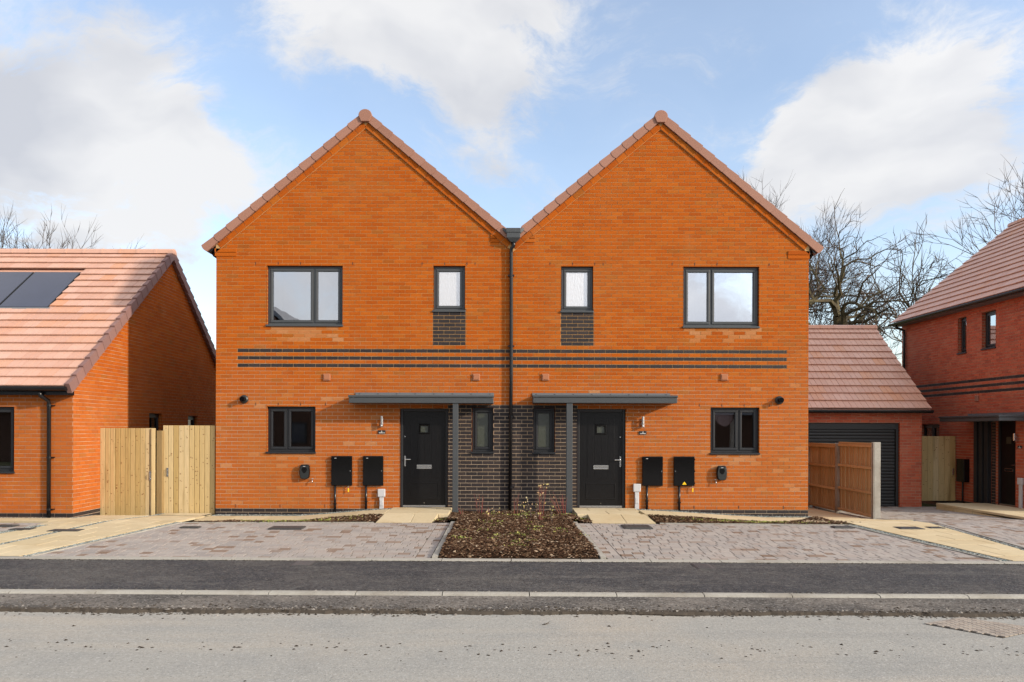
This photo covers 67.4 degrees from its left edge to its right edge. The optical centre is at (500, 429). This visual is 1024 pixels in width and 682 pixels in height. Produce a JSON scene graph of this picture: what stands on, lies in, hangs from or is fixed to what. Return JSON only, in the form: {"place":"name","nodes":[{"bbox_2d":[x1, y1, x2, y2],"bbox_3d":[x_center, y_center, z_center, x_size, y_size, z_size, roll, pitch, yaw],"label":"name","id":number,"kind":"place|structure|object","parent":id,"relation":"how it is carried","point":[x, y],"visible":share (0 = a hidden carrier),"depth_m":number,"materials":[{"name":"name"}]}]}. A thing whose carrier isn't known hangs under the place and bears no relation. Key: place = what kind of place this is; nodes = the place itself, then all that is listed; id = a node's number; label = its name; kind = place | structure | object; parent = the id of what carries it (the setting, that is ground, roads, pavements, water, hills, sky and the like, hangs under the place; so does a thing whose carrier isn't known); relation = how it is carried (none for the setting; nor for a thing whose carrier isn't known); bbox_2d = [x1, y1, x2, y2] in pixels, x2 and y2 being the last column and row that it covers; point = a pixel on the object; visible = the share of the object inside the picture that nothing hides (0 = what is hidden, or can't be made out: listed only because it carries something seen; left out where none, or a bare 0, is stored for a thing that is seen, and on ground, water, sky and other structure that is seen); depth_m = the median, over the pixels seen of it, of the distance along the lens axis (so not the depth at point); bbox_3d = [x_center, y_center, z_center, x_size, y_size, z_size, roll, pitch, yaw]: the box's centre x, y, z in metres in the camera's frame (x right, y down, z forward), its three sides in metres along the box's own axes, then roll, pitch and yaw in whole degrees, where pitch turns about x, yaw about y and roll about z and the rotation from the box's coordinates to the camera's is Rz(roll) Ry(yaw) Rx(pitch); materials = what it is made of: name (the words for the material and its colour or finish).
{"place":"outdoors","nodes":[
{"label":"outdoors","id":0,"kind":"place"},
{"bbox_2d":[0,523,40,531],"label":"bungalow driveway","id":1,"kind":"structure","parent":0,"point":[22,525],"depth_m":13.16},
{"bbox_2d":[0,524,19,526],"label":"access cover","id":2,"kind":"object","parent":1,"relation":"on","point":[8,525],"visible":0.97,"depth_m":12.99,"materials":[{"name":"metal"}]},
{"bbox_2d":[0,515,149,542],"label":"bungalow path","id":3,"kind":"structure","parent":0,"point":[57,523],"depth_m":13.47,"materials":[{"name":"beige concrete"}]},
{"bbox_2d":[8,528,35,530],"bbox_3d":[-7.895,1.654,12.675,0.352,0.053,0.175,0,0,0],"label":"access cover","id":4,"kind":"object","parent":3,"relation":"on","point":[16,529],"visible":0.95,"depth_m":12.59,"materials":[{"name":"metal"}]},
{"bbox_2d":[0,513,213,555],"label":"side path","id":5,"kind":"structure","parent":0,"point":[66,538],"depth_m":12.23,"materials":[{"name":"beige concrete"}]},
{"bbox_2d":[48,529,84,531],"bbox_3d":[-7.104,1.659,12.545,0.499,0.053,0.229,0,0,0],"label":"access cover","id":6,"kind":"object","parent":5,"relation":"on","point":[57,530],"visible":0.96,"depth_m":12.45,"materials":[{"name":"metal"}]},
{"bbox_2d":[38,523,449,557],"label":"driveway","id":7,"kind":"structure","parent":0,"point":[366,540],"depth_m":11.53,"materials":[{"name":"grey brick"}]},
{"bbox_2d":[268,526,305,529],"bbox_3d":[-3.595,1.662,12.928,0.550,0.053,0.334,0,0,0],"label":"access cover","id":8,"kind":"object","parent":7,"relation":"on","point":[286,528],"visible":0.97,"depth_m":12.82,"materials":[{"name":"metal"}]},
{"bbox_2d":[194,507,451,522],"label":"path","id":9,"kind":"structure","parent":0,"point":[411,514],"depth_m":14.55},
{"bbox_2d":[35,503,935,595],"bbox_3d":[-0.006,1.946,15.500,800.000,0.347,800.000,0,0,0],"label":"ground","id":10,"kind":"structure","parent":0,"point":[926,505],"depth_m":16.38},
{"bbox_2d":[0,523,45,533],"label":"gravel strip","id":11,"kind":"object","parent":10,"relation":"on","point":[39,525],"visible":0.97,"depth_m":12.87,"materials":[{"name":"gravel"}]},
{"bbox_2d":[2,206,73,248],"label":"bare tree","id":12,"kind":"object","parent":10,"relation":"on","point":[43,238],"visible":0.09,"depth_m":45.09,"materials":[{"name":"brown plant"}]},
{"bbox_2d":[0,205,82,248],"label":"bare tree","id":13,"kind":"object","parent":10,"relation":"on","point":[2,239],"visible":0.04,"depth_m":44.61,"materials":[{"name":"brown plant"}]},
{"bbox_2d":[4,205,99,248],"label":"bare tree","id":14,"kind":"object","parent":10,"relation":"on","point":[70,238],"visible":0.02,"depth_m":47.41,"materials":[{"name":"brown plant"}]},
{"bbox_2d":[0,513,164,544],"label":"gravel strip","id":15,"kind":"object","parent":10,"relation":"on","point":[70,528],"visible":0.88,"depth_m":12.77,"materials":[{"name":"stone"}]},
{"bbox_2d":[23,522,178,555],"bbox_3d":[-6.029,1.668,11.940,0.134,0.078,3.400,0,0,12],"label":"gravel strip","id":16,"kind":"object","parent":10,"relation":"on","point":[98,539],"visible":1,"depth_m":11.57,"materials":[{"name":"gravel"}]},
{"bbox_2d":[30,522,181,555],"bbox_3d":[-5.960,1.707,11.926,0.030,0.150,3.352,0,0,12],"label":"drive edging","id":17,"kind":"object","parent":10,"relation":"on","point":[102,540],"visible":0.36,"depth_m":11.55,"materials":[{"name":"concrete"}]},
{"bbox_2d":[0,248,215,517],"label":"bungalow","id":18,"kind":"object","parent":10,"relation":"on","point":[114,338],"visible":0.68,"depth_m":16.18,"materials":[{"name":"brick"}]},
{"bbox_2d":[0,407,14,473],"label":"window","id":19,"kind":"structure","parent":18,"relation":"in","point":[6,413],"depth_m":16.20,"materials":[{"name":"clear glass"}]},
{"bbox_2d":[0,272,33,303],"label":"solar panel","id":20,"kind":"object","parent":18,"relation":"attached to","point":[11,283],"visible":1,"depth_m":17.46,"materials":[{"name":"black plastic"}]},
{"bbox_2d":[0,272,80,306],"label":"solar panel","id":21,"kind":"object","parent":18,"relation":"on","point":[40,289],"visible":1,"depth_m":17.16,"materials":[{"name":"black glass"}]},
{"bbox_2d":[149,413,157,462],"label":"window","id":22,"kind":"structure","parent":18,"relation":"in","point":[153,418],"depth_m":18.10,"materials":[{"name":"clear glass"}]},
{"bbox_2d":[188,416,193,424],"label":"window","id":23,"kind":"structure","parent":18,"relation":"in","point":[190,418],"depth_m":20.23,"materials":[{"name":"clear glass"}]},
{"bbox_2d":[151,428,163,514],"bbox_3d":[-6.926,0.887,15.518,0.203,1.828,0.145,0,0,0],"label":"gate post","id":24,"kind":"object","parent":10,"relation":"on","point":[160,478],"visible":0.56,"depth_m":15.47,"materials":[{"name":"beige wood"}]},
{"bbox_2d":[100,428,156,514],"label":"timber gate","id":25,"kind":"structure","parent":24,"relation":"attached to","point":[125,471],"depth_m":15.48,"materials":[{"name":"wood"}]},
{"bbox_2d":[163,425,215,513],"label":"timber gate","id":26,"kind":"structure","parent":24,"relation":"attached to","point":[189,468],"depth_m":15.56,"materials":[{"name":"wood"}]},
{"bbox_2d":[182,522,373,522],"bbox_3d":[-3.940,1.683,13.585,3.368,0.096,0.025,0,0,-2],"label":"drive edging","id":27,"kind":"object","parent":10,"relation":"on","point":[277,522],"visible":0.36,"depth_m":13.57,"materials":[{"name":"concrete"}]},
{"bbox_2d":[192,513,382,522],"bbox_3d":[-3.839,1.641,13.937,3.331,0.170,0.838,0,0,0],"label":"bed","id":28,"kind":"object","parent":10,"relation":"on","point":[369,517],"visible":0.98,"depth_m":13.86,"materials":[{"name":"soil"}]},
{"bbox_2d":[211,508,391,515],"bbox_3d":[-3.962,1.647,15.300,3.585,0.163,0.370,0,0,0],"label":"gravel strip","id":29,"kind":"object","parent":10,"relation":"on","point":[291,515],"visible":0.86,"depth_m":15.35,"materials":[{"name":"gravel"}]},
{"bbox_2d":[201,109,523,519],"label":"brick house","id":30,"kind":"structure","parent":10,"relation":"on","point":[364,271],"depth_m":15.49,"materials":[{"name":"brick"}]},
{"bbox_2d":[240,395,247,402],"bbox_3d":[-5.173,-0.611,15.418,0.170,0.170,0.141,0,0,0],"label":"boiler flue","id":31,"kind":"object","parent":30,"relation":"attached to","point":[243,398],"visible":1,"depth_m":15.44,"materials":[{"name":"plastic"}]},
{"bbox_2d":[266,406,315,453],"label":"window","id":32,"kind":"structure","parent":30,"relation":"in","point":[291,430],"depth_m":15.57,"materials":[{"name":"black glass"}]},
{"bbox_2d":[299,464,309,478],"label":"charging point","id":33,"kind":"structure","parent":30,"relation":"attached to","point":[304,471],"depth_m":15.39,"materials":[{"name":"black plastic"}]},
{"bbox_2d":[266,266,342,326],"bbox_3d":[-3.958,-2.690,15.543,1.557,1.227,0.155,0,0,0],"label":"window","id":34,"kind":"structure","parent":30,"relation":"in","point":[297,296],"depth_m":15.58,"materials":[{"name":"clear glass"}]},
{"bbox_2d":[331,456,351,511],"bbox_3d":[-3.206,1.124,15.457,0.426,1.188,0.062,0,0,0],"label":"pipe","id":35,"kind":"object","parent":30,"relation":"attached to","point":[341,470],"visible":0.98,"depth_m":15.43,"materials":[{"name":"black plastic"}]},
{"bbox_2d":[331,456,351,484],"bbox_3d":[-3.208,0.829,15.448,0.420,0.586,0.044,0,0,0],"label":"door","id":36,"kind":"structure","parent":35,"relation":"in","point":[341,466],"depth_m":15.43,"materials":[{"name":"black plastic"}]},
{"bbox_2d":[362,456,382,509],"bbox_3d":[-2.574,1.098,15.457,0.415,1.135,0.062,0,0,0],"label":"meter box","id":37,"kind":"object","parent":30,"relation":"attached to","point":[372,470],"visible":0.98,"depth_m":15.43,"materials":[{"name":"black plastic"}]},
{"bbox_2d":[362,456,382,484],"bbox_3d":[-2.576,0.829,15.448,0.409,0.586,0.040,0,0,1],"label":"door","id":38,"kind":"structure","parent":37,"relation":"in","point":[372,470],"depth_m":15.43,"materials":[{"name":"black plastic"}]},
{"bbox_2d":[378,489,384,508],"bbox_3d":[-2.401,1.419,15.457,0.150,0.447,0.063,0,0,0],"label":"cable box","id":39,"kind":"object","parent":30,"relation":"attached to","point":[381,494],"visible":0.87,"depth_m":15.43,"materials":[{"name":"grey plastic"}]},
{"bbox_2d":[400,409,447,507],"bbox_3d":[-1.550,0.591,15.751,0.975,2.029,0.498,0,0,0],"label":"door","id":40,"kind":"structure","parent":30,"relation":"in","point":[423,432],"depth_m":15.56,"materials":[{"name":"black plastic"}]},
{"bbox_2d":[432,267,465,311],"bbox_3d":[-1.044,-2.833,15.542,0.668,0.933,0.155,0,0,0],"label":"window","id":41,"kind":"structure","parent":30,"relation":"in","point":[449,282],"depth_m":15.58,"materials":[{"name":"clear glass"}]},
{"bbox_2d":[471,408,493,453],"bbox_3d":[-0.371,0.022,15.542,0.463,0.928,0.155,0,0,0],"label":"window","id":42,"kind":"structure","parent":30,"relation":"in","point":[482,418],"depth_m":15.56,"materials":[{"name":"grey glass"}]},
{"bbox_2d":[432,521,454,557],"bbox_3d":[-0.861,1.713,11.929,0.075,0.170,3.419,0,0,1],"label":"bed edging","id":43,"kind":"object","parent":10,"relation":"on","point":[436,554],"visible":0.5,"depth_m":11.35,"materials":[{"name":"concrete"}]},
{"bbox_2d":[0,589,1023,598],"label":"kerb","id":44,"kind":"structure","parent":10,"relation":"on","point":[438,593],"depth_m":8.07,"materials":[{"name":"concrete"}]},
{"bbox_2d":[0,556,1023,563],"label":"path edging","id":45,"kind":"object","parent":10,"relation":"on","point":[476,559],"visible":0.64,"depth_m":10.10,"materials":[{"name":"concrete"}]},
{"bbox_2d":[575,517,591,522],"bbox_3d":[1.520,1.649,14.002,0.338,0.067,0.747,0,0,-7],"label":"step bed","id":46,"kind":"object","parent":10,"relation":"on","point":[583,520],"visible":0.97,"depth_m":13.80,"materials":[{"name":"soil"}]},
{"bbox_2d":[575,522,605,558],"bbox_3d":[1.340,1.719,11.929,0.075,0.170,3.419,0,0,-1],"label":"bed edging","id":47,"kind":"object","parent":10,"relation":"on","point":[601,555],"visible":0.32,"depth_m":11.22,"materials":[{"name":"concrete"}]},
{"bbox_2d":[511,110,823,520],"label":"brick house","id":48,"kind":"structure","parent":10,"relation":"on","point":[661,258],"depth_m":15.49,"materials":[{"name":"brick"}]},
{"bbox_2d":[532,408,555,453],"bbox_3d":[0.867,0.033,15.542,0.474,0.928,0.155,0,0,0],"label":"window","id":49,"kind":"structure","parent":48,"relation":"in","point":[543,418],"depth_m":15.56,"materials":[{"name":"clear glass"}]},
{"bbox_2d":[560,267,593,312],"bbox_3d":[1.537,-2.822,15.542,0.673,0.933,0.155,0,0,0],"label":"window","id":50,"kind":"structure","parent":48,"relation":"in","point":[576,282],"depth_m":15.57,"materials":[{"name":"white glass"}]},
{"bbox_2d":[577,409,624,507],"bbox_3d":[2.026,0.602,15.751,0.980,2.029,0.498,0,0,0],"label":"door","id":51,"kind":"structure","parent":48,"relation":"in","point":[600,432],"depth_m":15.56,"materials":[{"name":"black plastic"}]},
{"bbox_2d":[633,484,640,508],"bbox_3d":[2.739,1.376,15.457,0.150,0.565,0.063,0,0,0],"label":"cable box","id":52,"kind":"object","parent":48,"relation":"attached to","point":[636,488],"visible":0.89,"depth_m":15.43,"materials":[{"name":"grey plastic"}]},
{"bbox_2d":[642,456,662,509],"bbox_3d":[3.053,1.099,15.457,0.420,1.117,0.062,0,0,0],"label":"meter box","id":53,"kind":"object","parent":48,"relation":"attached to","point":[652,470],"visible":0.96,"depth_m":15.43,"materials":[{"name":"black plastic"}]},
{"bbox_2d":[642,457,662,485],"bbox_3d":[3.051,0.837,15.448,0.415,0.580,0.040,0,0,1],"label":"door","id":54,"kind":"structure","parent":53,"relation":"in","point":[652,471],"depth_m":15.43,"materials":[{"name":"black plastic"}]},
{"bbox_2d":[673,456,694,510],"bbox_3d":[3.692,1.117,15.457,0.426,1.152,0.062,0,0,0],"label":"meter box","id":55,"kind":"object","parent":48,"relation":"attached to","point":[684,471],"visible":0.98,"depth_m":15.43,"materials":[{"name":"black plastic"}]},
{"bbox_2d":[674,457,694,485],"bbox_3d":[3.696,0.837,15.448,0.420,0.580,0.044,0,0,0],"label":"door","id":56,"kind":"structure","parent":55,"relation":"in","point":[684,467],"depth_m":15.43,"materials":[{"name":"black plastic"}]},
{"bbox_2d":[682,267,759,327],"bbox_3d":[4.443,-2.663,15.543,1.557,1.237,0.155,0,0,0],"label":"window","id":57,"kind":"structure","parent":48,"relation":"in","point":[712,297],"depth_m":15.58,"materials":[{"name":"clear glass"}]},
{"bbox_2d":[716,466,726,479],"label":"charging point","id":58,"kind":"structure","parent":48,"relation":"attached to","point":[721,472],"depth_m":15.39,"materials":[{"name":"black plastic"}]},
{"bbox_2d":[710,408,759,454],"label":"window","id":59,"kind":"structure","parent":48,"relation":"in","point":[734,431],"depth_m":15.56,"materials":[{"name":"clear glass"}]},
{"bbox_2d":[775,396,783,403],"bbox_3d":[5.613,-0.590,15.418,0.170,0.170,0.141,0,0,0],"label":"boiler flue","id":60,"kind":"object","parent":48,"relation":"attached to","point":[779,399],"visible":1,"depth_m":15.44,"materials":[{"name":"plastic"}]},
{"bbox_2d":[637,509,810,517],"bbox_3d":[4.459,1.671,15.300,3.542,0.160,0.371,0,0,0],"label":"gravel strip","id":61,"kind":"object","parent":10,"relation":"on","point":[727,514],"visible":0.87,"depth_m":15.36,"materials":[{"name":"gravel"}]},
{"bbox_2d":[660,523,845,525],"bbox_3d":[4.438,1.708,13.560,3.232,0.097,0.025,0,0,2],"label":"drive edging","id":62,"kind":"object","parent":10,"relation":"on","point":[752,524],"visible":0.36,"depth_m":13.55,"materials":[{"name":"concrete"}]},
{"bbox_2d":[738,173,923,358],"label":"bare tree","id":63,"kind":"object","parent":10,"relation":"on","point":[823,306],"visible":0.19,"depth_m":45.76,"materials":[{"name":"brown wood"}]},
{"bbox_2d":[808,442,880,518],"bbox_3d":[8.107,1.203,18.400,0.160,1.857,3.700,0,0,0],"label":"panel fence","id":64,"kind":"object","parent":10,"relation":"on","point":[844,476],"visible":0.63,"depth_m":18.02,"materials":[{"name":"wood"}]},
{"bbox_2d":[808,230,895,329],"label":"bare tree","id":65,"kind":"object","parent":10,"relation":"on","point":[816,274],"visible":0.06,"depth_m":41.20,"materials":[{"name":"brown plant"}]},
{"bbox_2d":[809,256,911,313],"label":"bare tree","id":66,"kind":"object","parent":10,"relation":"on","point":[821,292],"visible":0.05,"depth_m":40.47,"materials":[{"name":"brown plant"}]},
{"bbox_2d":[809,188,931,342],"bbox_3d":[15.875,-4.498,35.957,10.120,13.622,9.412,0,0,0],"label":"bare tree","id":67,"kind":"object","parent":10,"relation":"on","point":[841,319],"visible":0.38,"depth_m":35.42,"materials":[{"name":"brown plant"}]},
{"bbox_2d":[840,213,968,341],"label":"bare tree","id":68,"kind":"object","parent":10,"relation":"on","point":[915,280],"visible":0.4,"depth_m":42.32,"materials":[{"name":"brown plant"}]},
{"bbox_2d":[808,507,1023,549],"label":"gravel strip","id":69,"kind":"object","parent":10,"relation":"on","point":[1020,548],"visible":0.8,"depth_m":12.45,"materials":[{"name":"stone"}]},
{"bbox_2d":[846,525,1001,560],"bbox_3d":[6.325,1.744,11.825,0.030,0.149,3.429,0,0,-9],"label":"drive edging","id":70,"kind":"object","parent":10,"relation":"on","point":[929,544],"visible":0.36,"depth_m":11.38,"materials":[{"name":"concrete"}]},
{"bbox_2d":[851,525,1009,560],"bbox_3d":[6.406,1.706,11.812,0.163,0.076,3.433,0,0,-9],"label":"gravel strip","id":71,"kind":"object","parent":10,"relation":"on","point":[930,543],"visible":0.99,"depth_m":11.52,"materials":[{"name":"gravel"}]},
{"bbox_2d":[877,518,1023,547],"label":"drive edging","id":72,"kind":"object","parent":10,"relation":"on","point":[970,532],"visible":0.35,"depth_m":12.47,"materials":[{"name":"concrete"}]},
{"bbox_2d":[888,218,1023,508],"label":"neighbour house","id":73,"kind":"structure","parent":10,"relation":"on","point":[962,328],"depth_m":20.19,"materials":[{"name":"red brick"}]},
{"bbox_2d":[924,424,938,435],"bbox_3d":[12.482,0.427,22.164,0.074,1.153,0.927,0,0,0],"label":"window","id":74,"kind":"structure","parent":73,"relation":"in","point":[929,429],"depth_m":22.26,"materials":[{"name":"black glass"}]},
{"bbox_2d":[922,436,955,500],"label":"timber gate","id":75,"kind":"structure","parent":73,"relation":"attached to","point":[938,468],"depth_m":20.90,"materials":[{"name":"wood"}]},
{"bbox_2d":[956,318,966,354],"bbox_3d":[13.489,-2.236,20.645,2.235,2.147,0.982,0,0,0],"label":"window","id":76,"kind":"structure","parent":73,"relation":"in","point":[963,328],"depth_m":20.74,"materials":[{"name":"black glass"}]},
{"bbox_2d":[956,459,968,502],"bbox_3d":[12.310,1.369,20.464,0.148,1.175,0.353,0,0,0],"label":"meter box","id":77,"kind":"object","parent":73,"relation":"attached to","point":[962,470],"visible":1,"depth_m":20.40,"materials":[{"name":"black plastic"}]},
{"bbox_2d":[980,311,995,349],"bbox_3d":[12.463,-2.523,19.524,0.180,0.967,0.585,0,0,0],"label":"window","id":78,"kind":"structure","parent":73,"relation":"in","point":[990,316],"depth_m":19.59,"materials":[{"name":"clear glass"}]},
{"bbox_2d":[998,421,1015,506],"bbox_3d":[12.467,0.808,18.853,0.101,2.139,0.730,0,0,0],"label":"door","id":79,"kind":"structure","parent":73,"relation":"in","point":[1006,445],"depth_m":18.95,"materials":[{"name":"black glass"}]},
{"bbox_2d":[1017,478,1023,507],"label":"cable box","id":80,"kind":"object","parent":73,"relation":"attached to","point":[1020,481],"visible":0.85,"depth_m":18.22,"materials":[{"name":"grey plastic"}]},
{"bbox_2d":[908,157,1023,276],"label":"bare tree","id":81,"kind":"object","parent":10,"relation":"on","point":[1007,215],"visible":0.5,"depth_m":46.01,"materials":[{"name":"brown plant"}]},
{"bbox_2d":[936,503,1023,518],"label":"door ramp","id":82,"kind":"structure","parent":10,"relation":"on","point":[993,510],"depth_m":18.14,"materials":[{"name":"beige concrete"}]},
{"bbox_2d":[0,612,1023,681],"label":"road","id":83,"kind":"structure","parent":0,"point":[29,653],"depth_m":6.19,"materials":[{"name":"grey asphalt"}]},
{"bbox_2d":[0,593,1023,611],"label":"binder strip","id":84,"kind":"object","parent":83,"relation":"on","point":[484,602],"visible":1,"depth_m":7.75,"materials":[{"name":"asphalt"}]},
{"bbox_2d":[0,607,1023,617],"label":"broken asphalt edge","id":85,"kind":"object","parent":83,"relation":"on","point":[501,612],"visible":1,"depth_m":7.37,"materials":[{"name":"grey asphalt"}]},
{"bbox_2d":[0,601,1023,619],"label":"crumbled asphalt","id":86,"kind":"structure","parent":83,"relation":"on","point":[559,609],"depth_m":7.41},
{"bbox_2d":[4,612,1023,681],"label":"mud crumbs","id":87,"kind":"object","parent":83,"relation":"on","point":[518,650],"visible":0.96,"depth_m":6.22,"materials":[{"name":"brown soil"}]},
{"bbox_2d":[638,613,690,615],"bbox_3d":[1.594,1.762,7.327,0.558,0.019,0.046,0,0,6],"label":"twig","id":88,"kind":"object","parent":83,"relation":"on","point":[664,614],"visible":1,"depth_m":7.32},
{"bbox_2d":[924,617,1023,637],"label":"road patch","id":89,"kind":"object","parent":83,"relation":"on","point":[996,629],"visible":1,"depth_m":6.91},
{"bbox_2d":[0,559,1023,593],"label":"footway","id":90,"kind":"structure","parent":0,"point":[680,577],"depth_m":9.01,"materials":[{"name":"concrete"}]},
{"bbox_2d":[290,561,316,565],"bbox_3d":[-2.530,1.734,9.848,0.263,0.053,0.391,0,0,0],"label":"access cover","id":91,"kind":"object","parent":90,"relation":"on","point":[303,563],"visible":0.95,"depth_m":9.80,"materials":[{"name":"metal"}]},
{"bbox_2d":[691,563,715,568],"bbox_3d":[2.564,1.749,9.722,0.237,0.053,0.381,0,0,0],"label":"access cover","id":92,"kind":"object","parent":90,"relation":"on","point":[701,566],"visible":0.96,"depth_m":9.68,"materials":[{"name":"metal"}]},
{"bbox_2d":[0,558,1023,593],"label":"footway grit","id":93,"kind":"object","parent":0,"point":[568,561],"visible":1,"depth_m":9.96,"materials":[{"name":"gravel"}]},
{"bbox_2d":[0,0,1023,365],"label":"sky","id":94,"kind":"structure","parent":0,"point":[164,121],"materials":[{"name":"blue"}]},
{"bbox_2d":[438,510,598,558],"bbox_3d":[0.233,1.632,12.848,2.440,0.172,5.352,0,0,0],"label":"bed","id":95,"kind":"object","parent":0,"point":[507,534],"visible":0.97,"depth_m":11.54,"materials":[{"name":"soil"}]},
{"bbox_2d":[536,484,548,518],"bbox_3d":[0.710,1.312,13.582,0.253,0.725,0.120,0,0,40],"label":"stem shrub","id":96,"kind":"object","parent":95,"relation":"on","point":[540,506],"visible":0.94,"depth_m":13.58,"materials":[{"name":"brown plant"}]},
{"bbox_2d":[549,495,566,513],"bbox_3d":[1.097,1.460,14.741,0.348,0.521,0.156,0,0,0],"label":"stem shrub","id":97,"kind":"object","parent":95,"relation":"on","point":[562,504],"visible":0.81,"depth_m":14.76,"materials":[{"name":"plant"}]},
{"bbox_2d":[572,508,824,523],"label":"paved path","id":98,"kind":"structure","parent":0,"point":[617,515],"depth_m":14.55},
{"bbox_2d":[647,514,845,523],"bbox_3d":[4.439,1.662,13.920,3.469,0.171,0.884,0,0,0],"label":"bed","id":99,"kind":"object","parent":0,"point":[659,519],"visible":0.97,"depth_m":13.86,"materials":[{"name":"soil"}]},
{"bbox_2d":[787,516,846,522],"bbox_3d":[5.780,1.636,14.001,1.470,0.121,0.761,0,0,0],"label":"mulch heap","id":100,"kind":"object","parent":99,"relation":"on","point":[816,518],"visible":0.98,"depth_m":13.93,"materials":[{"name":"brown plant"}]},
{"bbox_2d":[579,523,994,560],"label":"driveway","id":101,"kind":"structure","parent":0,"point":[731,542],"depth_m":11.46,"materials":[{"name":"grey brick"}]},
{"bbox_2d":[620,524,652,529],"bbox_3d":[2.325,1.676,13.158,0.481,0.053,0.440,0,0,0],"label":"access cover","id":102,"kind":"object","parent":101,"relation":"on","point":[628,526],"visible":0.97,"depth_m":13.06,"materials":[{"name":"metal"}]},
{"bbox_2d":[830,526,854,528],"bbox_3d":[5.874,1.685,13.195,0.340,0.053,0.190,0,0,0],"label":"access cover","id":103,"kind":"object","parent":101,"relation":"on","point":[843,527],"visible":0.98,"depth_m":13.10,"materials":[{"name":"metal"}]},
{"bbox_2d":[808,325,933,508],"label":"garage","id":104,"kind":"structure","parent":0,"point":[862,388],"depth_m":20.40,"materials":[{"name":"tile"}]},
{"bbox_2d":[808,423,898,506],"bbox_3d":[9.321,0.941,20.425,2.447,2.234,0.150,0,0,0],"label":"garage door","id":105,"kind":"structure","parent":104,"relation":"in","point":[887,434],"depth_m":20.40,"materials":[{"name":"black metal"}]},
{"bbox_2d":[808,508,1023,560],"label":"side path","id":106,"kind":"structure","parent":0,"point":[946,537],"depth_m":12.38,"materials":[{"name":"beige concrete"}]},
{"bbox_2d":[895,527,923,528],"bbox_3d":[6.947,1.691,13.078,0.405,0.053,0.280,0,0,0],"label":"access cover","id":107,"kind":"object","parent":106,"relation":"on","point":[909,528],"visible":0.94,"depth_m":13.02,"materials":[{"name":"metal"}]},
{"bbox_2d":[814,507,1023,548],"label":"garage driveway","id":108,"kind":"structure","parent":0,"point":[1009,530],"depth_m":15.64,"materials":[{"name":"grey brick"}]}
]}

